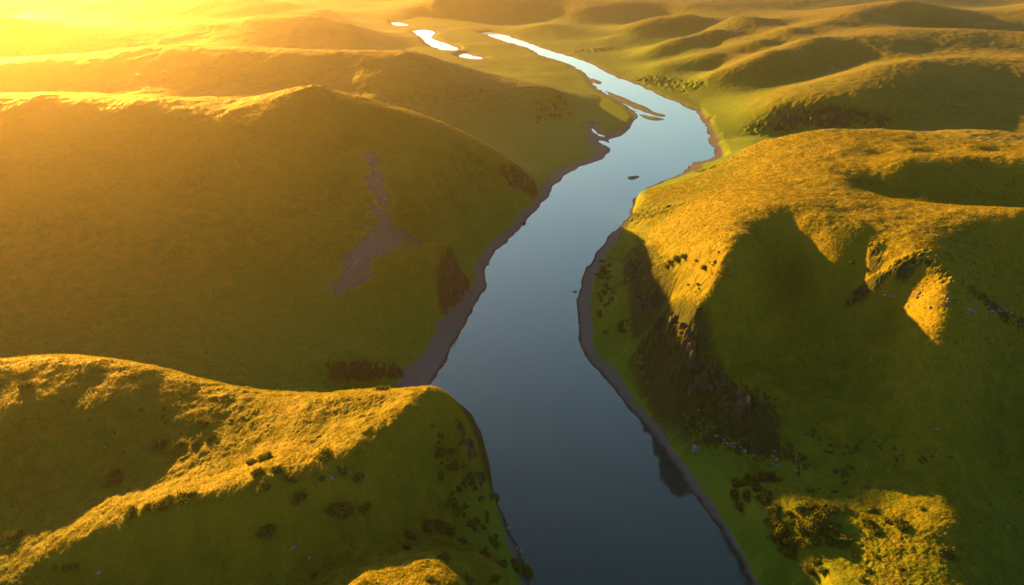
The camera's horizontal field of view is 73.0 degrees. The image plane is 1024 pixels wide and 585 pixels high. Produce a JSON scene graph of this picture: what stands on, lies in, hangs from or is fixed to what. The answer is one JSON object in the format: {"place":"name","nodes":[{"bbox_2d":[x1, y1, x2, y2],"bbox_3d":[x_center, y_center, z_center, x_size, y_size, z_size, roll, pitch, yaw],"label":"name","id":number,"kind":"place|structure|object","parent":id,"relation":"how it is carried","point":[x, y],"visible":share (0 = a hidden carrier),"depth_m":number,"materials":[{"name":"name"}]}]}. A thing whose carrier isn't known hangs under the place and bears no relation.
{"place":"outdoors","nodes":[
{"label":"outdoors","id":0,"kind":"place"},
{"bbox_2d":[0,15,85,39],"bbox_3d":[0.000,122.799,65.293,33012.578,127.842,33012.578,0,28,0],"label":"hills","id":1,"kind":"structure","parent":0,"point":[26,28],"depth_m":1037.22,"materials":[{"name":"plant"}]},
{"bbox_2d":[0,329,520,584],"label":"headland","id":2,"kind":"structure","parent":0,"point":[185,564],"depth_m":225.48,"materials":[{"name":"plant"}]},
{"bbox_2d":[4,525,24,539],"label":"shrub","id":3,"kind":"object","parent":2,"relation":"on","point":[13,534],"visible":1,"depth_m":213.55,"materials":[{"name":"green plant"}]},
{"bbox_2d":[14,380,36,389],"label":"shrub","id":4,"kind":"object","parent":2,"relation":"on","point":[23,385],"visible":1,"depth_m":260.46,"materials":[{"name":"green plant"}]},
{"bbox_2d":[66,563,79,570],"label":"shrub","id":5,"kind":"object","parent":2,"relation":"on","point":[73,567],"visible":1,"depth_m":199.44,"materials":[{"name":"green plant"}]},
{"bbox_2d":[102,467,124,487],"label":"shrub","id":6,"kind":"object","parent":2,"relation":"on","point":[113,477],"visible":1,"depth_m":227.79,"materials":[{"name":"green plant"}]},
{"bbox_2d":[120,503,136,518],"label":"shrub","id":7,"kind":"object","parent":2,"relation":"on","point":[130,512],"visible":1,"depth_m":204.10,"materials":[{"name":"green plant"}]},
{"bbox_2d":[140,501,153,512],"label":"shrub","id":8,"kind":"object","parent":2,"relation":"on","point":[145,507],"visible":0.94,"depth_m":203.93,"materials":[{"name":"green plant"}]},
{"bbox_2d":[149,437,168,450],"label":"shrub","id":9,"kind":"object","parent":2,"relation":"on","point":[160,444],"visible":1,"depth_m":236.86,"materials":[{"name":"green plant"}]},
{"bbox_2d":[149,498,168,512],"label":"shrub","id":10,"kind":"object","parent":2,"relation":"on","point":[159,506],"visible":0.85,"depth_m":203.14,"materials":[{"name":"green plant"}]},
{"bbox_2d":[163,492,175,508],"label":"shrub","id":11,"kind":"object","parent":2,"relation":"on","point":[169,500],"visible":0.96,"depth_m":204.00,"materials":[{"name":"green plant"}]},
{"bbox_2d":[171,440,185,448],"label":"shrub","id":12,"kind":"object","parent":2,"relation":"on","point":[179,444],"visible":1,"depth_m":236.02,"materials":[{"name":"green plant"}]},
{"bbox_2d":[174,489,188,504],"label":"shrub","id":13,"kind":"object","parent":2,"relation":"on","point":[181,498],"visible":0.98,"depth_m":202.44,"materials":[{"name":"green plant"}]},
{"bbox_2d":[190,436,203,448],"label":"shrub","id":14,"kind":"object","parent":2,"relation":"on","point":[195,443],"visible":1,"depth_m":235.79,"materials":[{"name":"green plant"}]},
{"bbox_2d":[193,417,210,429],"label":"shrub","id":15,"kind":"object","parent":2,"relation":"on","point":[203,423],"visible":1,"depth_m":242.72,"materials":[{"name":"green plant"}]},
{"bbox_2d":[205,432,217,442],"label":"shrub","id":16,"kind":"object","parent":2,"relation":"on","point":[209,438],"visible":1,"depth_m":236.45,"materials":[{"name":"green plant"}]},
{"bbox_2d":[243,456,257,465],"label":"shrub","id":17,"kind":"object","parent":2,"relation":"on","point":[250,461],"visible":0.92,"depth_m":217.07,"materials":[{"name":"green plant"}]},
{"bbox_2d":[249,466,263,476],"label":"shrub","id":18,"kind":"object","parent":2,"relation":"on","point":[256,471],"visible":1,"depth_m":205.66,"materials":[{"name":"green plant"}]},
{"bbox_2d":[256,449,271,461],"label":"shrub","id":19,"kind":"object","parent":2,"relation":"on","point":[264,457],"visible":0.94,"depth_m":216.62,"materials":[{"name":"green plant"}]},
{"bbox_2d":[252,523,276,540],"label":"shrub","id":20,"kind":"object","parent":2,"relation":"on","point":[267,532],"visible":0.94,"depth_m":197.97,"materials":[{"name":"green plant"}]},
{"bbox_2d":[256,476,272,493],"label":"shrub","id":21,"kind":"object","parent":2,"relation":"on","point":[262,486],"visible":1,"depth_m":200.68,"materials":[{"name":"green plant"}]},
{"bbox_2d":[269,464,285,472],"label":"shrub","id":22,"kind":"object","parent":2,"relation":"on","point":[278,469],"visible":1,"depth_m":205.99,"materials":[{"name":"green plant"}]},
{"bbox_2d":[282,473,300,483],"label":"shrub","id":23,"kind":"object","parent":2,"relation":"on","point":[291,478],"visible":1,"depth_m":203.26,"materials":[{"name":"green plant"}]},
{"bbox_2d":[289,490,309,507],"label":"shrub","id":24,"kind":"object","parent":2,"relation":"on","point":[297,499],"visible":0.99,"depth_m":200.97,"materials":[{"name":"green plant"}]},
{"bbox_2d":[312,446,332,461],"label":"shrub","id":25,"kind":"object","parent":2,"relation":"on","point":[324,454],"visible":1,"depth_m":211.53,"materials":[{"name":"green plant"}]},
{"bbox_2d":[321,500,353,521],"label":"shrub","id":26,"kind":"object","parent":2,"relation":"on","point":[343,510],"visible":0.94,"depth_m":202.16,"materials":[{"name":"green plant"}]},
{"bbox_2d":[336,465,347,476],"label":"shrub","id":27,"kind":"object","parent":2,"relation":"on","point":[342,470],"visible":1,"depth_m":206.77,"materials":[{"name":"green plant"}]},
{"bbox_2d":[352,472,366,484],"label":"shrub","id":28,"kind":"object","parent":2,"relation":"on","point":[357,478],"visible":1,"depth_m":207.03,"materials":[{"name":"green plant"}]},
{"bbox_2d":[357,503,371,514],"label":"shrub","id":29,"kind":"object","parent":2,"relation":"on","point":[364,508],"visible":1,"depth_m":203.28,"materials":[{"name":"green plant"}]},
{"bbox_2d":[373,385,389,390],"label":"shrub","id":30,"kind":"object","parent":2,"relation":"on","point":[381,388],"visible":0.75,"depth_m":257.33,"materials":[{"name":"green plant"}]},
{"bbox_2d":[402,542,413,550],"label":"shrub","id":31,"kind":"object","parent":2,"relation":"on","point":[406,546],"visible":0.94,"depth_m":197.20,"materials":[{"name":"green plant"}]},
{"bbox_2d":[403,529,417,539],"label":"shrub","id":32,"kind":"object","parent":2,"relation":"on","point":[411,535],"visible":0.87,"depth_m":208.86,"materials":[{"name":"green plant"}]},
{"bbox_2d":[422,517,435,532],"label":"shrub","id":33,"kind":"object","parent":2,"relation":"on","point":[428,525],"visible":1,"depth_m":218.00,"materials":[{"name":"green plant"}]},
{"bbox_2d":[424,573,433,582],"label":"shrub","id":34,"kind":"object","parent":2,"relation":"on","point":[429,578],"visible":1,"depth_m":174.36,"materials":[{"name":"green plant"}]},
{"bbox_2d":[434,444,448,459],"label":"shrub","id":35,"kind":"object","parent":2,"relation":"on","point":[441,451],"visible":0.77,"depth_m":235.84,"materials":[{"name":"green plant"}]},
{"bbox_2d":[434,517,452,534],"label":"shrub","id":36,"kind":"object","parent":2,"relation":"on","point":[441,525],"visible":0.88,"depth_m":221.73,"materials":[{"name":"green plant"}]},
{"bbox_2d":[435,552,452,560],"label":"shrub","id":37,"kind":"object","parent":2,"relation":"on","point":[445,556],"visible":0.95,"depth_m":186.78,"materials":[{"name":"green plant"}]},
{"bbox_2d":[444,526,455,537],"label":"shrub","id":38,"kind":"object","parent":2,"relation":"on","point":[450,532],"visible":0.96,"depth_m":221.15,"materials":[{"name":"green plant"}]},
{"bbox_2d":[458,534,467,543],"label":"shrub","id":39,"kind":"object","parent":2,"relation":"on","point":[462,540],"visible":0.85,"depth_m":221.13,"materials":[{"name":"green plant"}]},
{"bbox_2d":[462,571,477,584],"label":"shrub","id":40,"kind":"object","parent":2,"relation":"on","point":[468,579],"visible":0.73,"depth_m":183.82,"materials":[{"name":"green plant"}]},
{"bbox_2d":[479,545,493,557],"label":"shrub","id":41,"kind":"object","parent":2,"relation":"on","point":[484,551],"visible":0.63,"depth_m":215.06,"materials":[{"name":"green plant"}]},
{"bbox_2d":[488,536,503,549],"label":"shrub","id":42,"kind":"object","parent":2,"relation":"on","point":[494,542],"visible":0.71,"depth_m":240.54,"materials":[{"name":"green plant"}]},
{"bbox_2d":[491,574,502,583],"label":"shrub","id":43,"kind":"object","parent":2,"relation":"on","point":[496,578],"visible":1,"depth_m":198.41,"materials":[{"name":"green plant"}]},
{"bbox_2d":[495,556,507,569],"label":"shrub","id":44,"kind":"object","parent":2,"relation":"on","point":[503,563],"visible":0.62,"depth_m":208.62,"materials":[{"name":"green plant"}]},
{"bbox_2d":[0,89,1023,584],"bbox_3d":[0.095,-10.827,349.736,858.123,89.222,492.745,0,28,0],"label":"grass","id":45,"kind":"structure","parent":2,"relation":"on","point":[782,193],"depth_m":337.50,"materials":[{"name":"plant"}]},
{"bbox_2d":[511,555,522,572],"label":"shrub","id":46,"kind":"object","parent":2,"relation":"on","point":[517,566],"visible":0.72,"depth_m":241.72,"materials":[{"name":"green plant"}]},
{"bbox_2d":[0,159,546,390],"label":"meadow","id":47,"kind":"structure","parent":0,"point":[437,287],"depth_m":372.85,"materials":[{"name":"plant"}]},
{"bbox_2d":[0,64,549,300],"bbox_3d":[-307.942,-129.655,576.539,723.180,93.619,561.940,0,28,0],"label":"hill","id":48,"kind":"structure","parent":0,"point":[42,117],"depth_m":470.98,"materials":[{"name":"plant"}]},
{"bbox_2d":[318,150,423,296],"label":"scree","id":49,"kind":"structure","parent":48,"relation":"on","point":[386,236],"depth_m":412.88,"materials":[{"name":"gravel"}]},
{"bbox_2d":[0,0,565,67],"bbox_3d":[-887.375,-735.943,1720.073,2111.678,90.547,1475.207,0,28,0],"label":"hill","id":50,"kind":"structure","parent":0,"point":[466,21],"depth_m":1516.32,"materials":[{"name":"plant"}]},
{"bbox_2d":[0,29,657,178],"bbox_3d":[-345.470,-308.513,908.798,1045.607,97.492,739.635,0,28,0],"label":"hill","id":51,"kind":"structure","parent":0,"point":[496,100],"depth_m":816.51,"materials":[{"name":"plant"}]},
{"bbox_2d":[389,21,664,584],"bbox_3d":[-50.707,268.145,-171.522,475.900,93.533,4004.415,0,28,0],"label":"shore","id":52,"kind":"structure","parent":0,"point":[426,367],"depth_m":439.39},
{"bbox_2d":[520,563,535,579],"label":"shrub","id":53,"kind":"object","parent":52,"relation":"on","point":[527,571],"visible":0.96,"depth_m":241.02,"materials":[{"name":"green plant"}]},
{"bbox_2d":[390,22,749,584],"bbox_3d":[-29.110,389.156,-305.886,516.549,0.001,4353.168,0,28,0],"label":"river","id":54,"kind":"structure","parent":0,"point":[590,486],"depth_m":327.26,"materials":[{"name":"liquid"}]},
{"bbox_2d":[484,32,749,169],"bbox_3d":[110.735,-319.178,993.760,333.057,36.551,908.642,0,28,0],"label":"river bank","id":55,"kind":"structure","parent":0,"point":[629,73],"depth_m":985.61,"materials":[{"name":"plant"}]},
{"bbox_2d":[486,30,767,584],"bbox_3d":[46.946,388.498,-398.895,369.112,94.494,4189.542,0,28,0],"label":"shore","id":56,"kind":"structure","parent":0,"point":[612,376],"depth_m":356.56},
{"bbox_2d":[478,0,912,101],"bbox_3d":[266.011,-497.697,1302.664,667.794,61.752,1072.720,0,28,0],"label":"hill","id":57,"kind":"structure","parent":0,"point":[705,51],"depth_m":1137.07,"materials":[{"name":"plant"}]},
{"bbox_2d":[589,128,1023,584],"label":"hill","id":58,"kind":"structure","parent":0,"point":[656,393],"depth_m":290.73,"materials":[{"name":"plant"}]},
{"bbox_2d":[655,329,661,342],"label":"crag","id":59,"kind":"structure","parent":58,"relation":"on","point":[659,332],"depth_m":327.35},
{"bbox_2d":[666,317,675,332],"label":"crag","id":60,"kind":"structure","parent":58,"relation":"on","point":[671,322],"depth_m":318.75,"materials":[{"name":"stone"}]},
{"bbox_2d":[673,255,680,263],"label":"shrub","id":61,"kind":"object","parent":58,"relation":"on","point":[676,259],"visible":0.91,"depth_m":341.90,"materials":[{"name":"green plant"}]},
{"bbox_2d":[681,331,690,348],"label":"crag","id":62,"kind":"structure","parent":58,"relation":"on","point":[683,342],"depth_m":301.54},
{"bbox_2d":[688,349,695,367],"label":"crag","id":63,"kind":"structure","parent":58,"relation":"on","point":[692,356],"depth_m":296.86,"materials":[{"name":"stone"}]},
{"bbox_2d":[688,340,696,354],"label":"crag","id":64,"kind":"structure","parent":58,"relation":"on","point":[692,344],"depth_m":297.32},
{"bbox_2d":[692,444,698,454],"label":"boulder","id":65,"kind":"object","parent":58,"relation":"on","point":[695,447],"visible":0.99,"depth_m":285.47,"materials":[{"name":"stone"}]},
{"bbox_2d":[699,371,708,386],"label":"crag","id":66,"kind":"structure","parent":58,"relation":"on","point":[704,377],"depth_m":292.94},
{"bbox_2d":[707,383,714,395],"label":"crag","id":67,"kind":"structure","parent":58,"relation":"on","point":[711,389],"depth_m":290.67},
{"bbox_2d":[714,380,721,393],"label":"crag","id":68,"kind":"structure","parent":58,"relation":"on","point":[718,388],"depth_m":289.20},
{"bbox_2d":[718,394,728,408],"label":"crag","id":69,"kind":"structure","parent":58,"relation":"on","point":[721,402],"depth_m":285.25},
{"bbox_2d":[724,398,730,407],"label":"crag","id":70,"kind":"structure","parent":58,"relation":"on","point":[727,403],"depth_m":283.57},
{"bbox_2d":[729,486,737,499],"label":"shrub","id":71,"kind":"object","parent":58,"relation":"on","point":[733,494],"visible":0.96,"depth_m":259.62,"materials":[{"name":"green plant"}]},
{"bbox_2d":[729,477,742,486],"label":"shrub","id":72,"kind":"object","parent":58,"relation":"on","point":[736,482],"visible":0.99,"depth_m":263.41,"materials":[{"name":"green plant"}]},
{"bbox_2d":[732,500,743,511],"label":"shrub","id":73,"kind":"object","parent":58,"relation":"on","point":[739,506],"visible":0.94,"depth_m":254.78,"materials":[{"name":"green plant"}]},
{"bbox_2d":[734,402,743,416],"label":"crag","id":74,"kind":"structure","parent":58,"relation":"on","point":[738,410],"depth_m":279.28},
{"bbox_2d":[735,397,745,413],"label":"crag","id":75,"kind":"structure","parent":58,"relation":"on","point":[742,401],"depth_m":278.40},
{"bbox_2d":[741,488,750,501],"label":"shrub","id":76,"kind":"object","parent":58,"relation":"on","point":[745,496],"visible":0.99,"depth_m":254.46,"materials":[{"name":"green plant"}]},
{"bbox_2d":[745,395,750,410],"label":"crag","id":77,"kind":"structure","parent":58,"relation":"on","point":[748,402],"depth_m":277.78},
{"bbox_2d":[742,472,754,486],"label":"shrub","id":78,"kind":"object","parent":58,"relation":"on","point":[745,481],"visible":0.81,"depth_m":262.38,"materials":[{"name":"green plant"}]},
{"bbox_2d":[750,480,762,491],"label":"shrub","id":79,"kind":"object","parent":58,"relation":"on","point":[756,487],"visible":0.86,"depth_m":255.20,"materials":[{"name":"green plant"}]},
{"bbox_2d":[752,487,775,504],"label":"shrub","id":80,"kind":"object","parent":58,"relation":"on","point":[763,498],"visible":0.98,"depth_m":246.08,"materials":[{"name":"green plant"}]},
{"bbox_2d":[748,467,783,482],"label":"shrub","id":81,"kind":"object","parent":58,"relation":"on","point":[765,476],"visible":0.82,"depth_m":260.38,"materials":[{"name":"green plant"}]},
{"bbox_2d":[760,518,772,525],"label":"shrub","id":82,"kind":"object","parent":58,"relation":"on","point":[766,521],"visible":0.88,"depth_m":238.59,"materials":[{"name":"green plant"}]},
{"bbox_2d":[765,501,781,518],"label":"shrub","id":83,"kind":"object","parent":58,"relation":"on","point":[774,510],"visible":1,"depth_m":239.09,"materials":[{"name":"green plant"}]},
{"bbox_2d":[766,534,782,543],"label":"shrub","id":84,"kind":"object","parent":58,"relation":"on","point":[777,540],"visible":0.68,"depth_m":234.27,"materials":[{"name":"green plant"}]},
{"bbox_2d":[769,517,793,537],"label":"shrub","id":85,"kind":"object","parent":58,"relation":"on","point":[780,529],"visible":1,"depth_m":233.79,"materials":[{"name":"green plant"}]},
{"bbox_2d":[776,541,796,558],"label":"shrub","id":86,"kind":"object","parent":58,"relation":"on","point":[785,550],"visible":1,"depth_m":230.22,"materials":[{"name":"green plant"}]},
{"bbox_2d":[783,509,794,517],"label":"shrub","id":87,"kind":"object","parent":58,"relation":"on","point":[789,513],"visible":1,"depth_m":235.65,"materials":[{"name":"green plant"}]},
{"bbox_2d":[781,533,798,549],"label":"shrub","id":88,"kind":"object","parent":58,"relation":"on","point":[788,540],"visible":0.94,"depth_m":230.80,"materials":[{"name":"green plant"}]},
{"bbox_2d":[783,515,797,524],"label":"shrub","id":89,"kind":"object","parent":58,"relation":"on","point":[791,520],"visible":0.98,"depth_m":233.37,"materials":[{"name":"green plant"}]},
{"bbox_2d":[793,502,807,514],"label":"shrub","id":90,"kind":"object","parent":58,"relation":"on","point":[799,508],"visible":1,"depth_m":235.48,"materials":[{"name":"green plant"}]},
{"bbox_2d":[792,534,808,547],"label":"shrub","id":91,"kind":"object","parent":58,"relation":"on","point":[801,540],"visible":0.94,"depth_m":228.37,"materials":[{"name":"green plant"}]},
{"bbox_2d":[794,517,812,536],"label":"shrub","id":92,"kind":"object","parent":58,"relation":"on","point":[801,528],"visible":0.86,"depth_m":229.86,"materials":[{"name":"green plant"}]},
{"bbox_2d":[799,562,814,575],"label":"shrub","id":93,"kind":"object","parent":58,"relation":"on","point":[808,569],"visible":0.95,"depth_m":221.45,"materials":[{"name":"green plant"}]},
{"bbox_2d":[800,495,818,508],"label":"shrub","id":94,"kind":"object","parent":58,"relation":"on","point":[808,502],"visible":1,"depth_m":237.27,"materials":[{"name":"green plant"}]},
{"bbox_2d":[805,535,822,545],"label":"shrub","id":95,"kind":"object","parent":58,"relation":"on","point":[813,540],"visible":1,"depth_m":226.62,"materials":[{"name":"green plant"}]},
{"bbox_2d":[806,555,822,564],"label":"shrub","id":96,"kind":"object","parent":58,"relation":"on","point":[814,560],"visible":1,"depth_m":222.66,"materials":[{"name":"green plant"}]},
{"bbox_2d":[804,513,825,532],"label":"shrub","id":97,"kind":"object","parent":58,"relation":"on","point":[813,524],"visible":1,"depth_m":229.25,"materials":[{"name":"green plant"}]},
{"bbox_2d":[809,499,831,519],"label":"shrub","id":98,"kind":"object","parent":58,"relation":"on","point":[823,511],"visible":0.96,"depth_m":233.75,"materials":[{"name":"green plant"}]},
{"bbox_2d":[815,565,829,574],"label":"shrub","id":99,"kind":"object","parent":58,"relation":"on","point":[822,570],"visible":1,"depth_m":218.16,"materials":[{"name":"green plant"}]},
{"bbox_2d":[817,526,830,538],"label":"shrub","id":100,"kind":"object","parent":58,"relation":"on","point":[823,531],"visible":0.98,"depth_m":228.15,"materials":[{"name":"green plant"}]},
{"bbox_2d":[825,535,835,547],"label":"shrub","id":101,"kind":"object","parent":58,"relation":"on","point":[830,542],"visible":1,"depth_m":225.68,"materials":[{"name":"green plant"}]},
{"bbox_2d":[825,521,842,533],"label":"shrub","id":102,"kind":"object","parent":58,"relation":"on","point":[832,526],"visible":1,"depth_m":229.86,"materials":[{"name":"green plant"}]},
{"bbox_2d":[828,504,840,514],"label":"shrub","id":103,"kind":"object","parent":58,"relation":"on","point":[834,508],"visible":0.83,"depth_m":236.00,"materials":[{"name":"green plant"}]},
{"bbox_2d":[833,533,854,550],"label":"shrub","id":104,"kind":"object","parent":58,"relation":"on","point":[843,540],"visible":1,"depth_m":224.30,"materials":[{"name":"green plant"}]},
{"bbox_2d":[839,502,848,512],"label":"shrub","id":105,"kind":"object","parent":58,"relation":"on","point":[843,508],"visible":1,"depth_m":235.69,"materials":[{"name":"green plant"}]},
{"bbox_2d":[859,513,873,528],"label":"shrub","id":106,"kind":"object","parent":58,"relation":"on","point":[865,521],"visible":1,"depth_m":228.99,"materials":[{"name":"green plant"}]},
{"bbox_2d":[865,503,877,513],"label":"shrub","id":107,"kind":"object","parent":58,"relation":"on","point":[871,509],"visible":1,"depth_m":234.11,"materials":[{"name":"green plant"}]},
{"bbox_2d":[871,528,882,534],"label":"shrub","id":108,"kind":"object","parent":58,"relation":"on","point":[875,531],"visible":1,"depth_m":225.28,"materials":[{"name":"green plant"}]},
{"bbox_2d":[888,513,906,527],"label":"shrub","id":109,"kind":"object","parent":58,"relation":"on","point":[898,520],"visible":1,"depth_m":226.49,"materials":[{"name":"green plant"}]},
{"bbox_2d":[894,521,908,531],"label":"shrub","id":110,"kind":"object","parent":58,"relation":"on","point":[901,527],"visible":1,"depth_m":224.27,"materials":[{"name":"green plant"}]},
{"bbox_2d":[934,544,956,560],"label":"shrub","id":111,"kind":"object","parent":58,"relation":"on","point":[946,552],"visible":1,"depth_m":213.60,"materials":[{"name":"green plant"}]},
{"bbox_2d":[695,0,1023,144],"bbox_3d":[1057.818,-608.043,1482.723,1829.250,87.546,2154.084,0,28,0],"label":"hill","id":112,"kind":"structure","parent":0,"point":[963,68],"depth_m":782.04,"materials":[{"name":"plant"}]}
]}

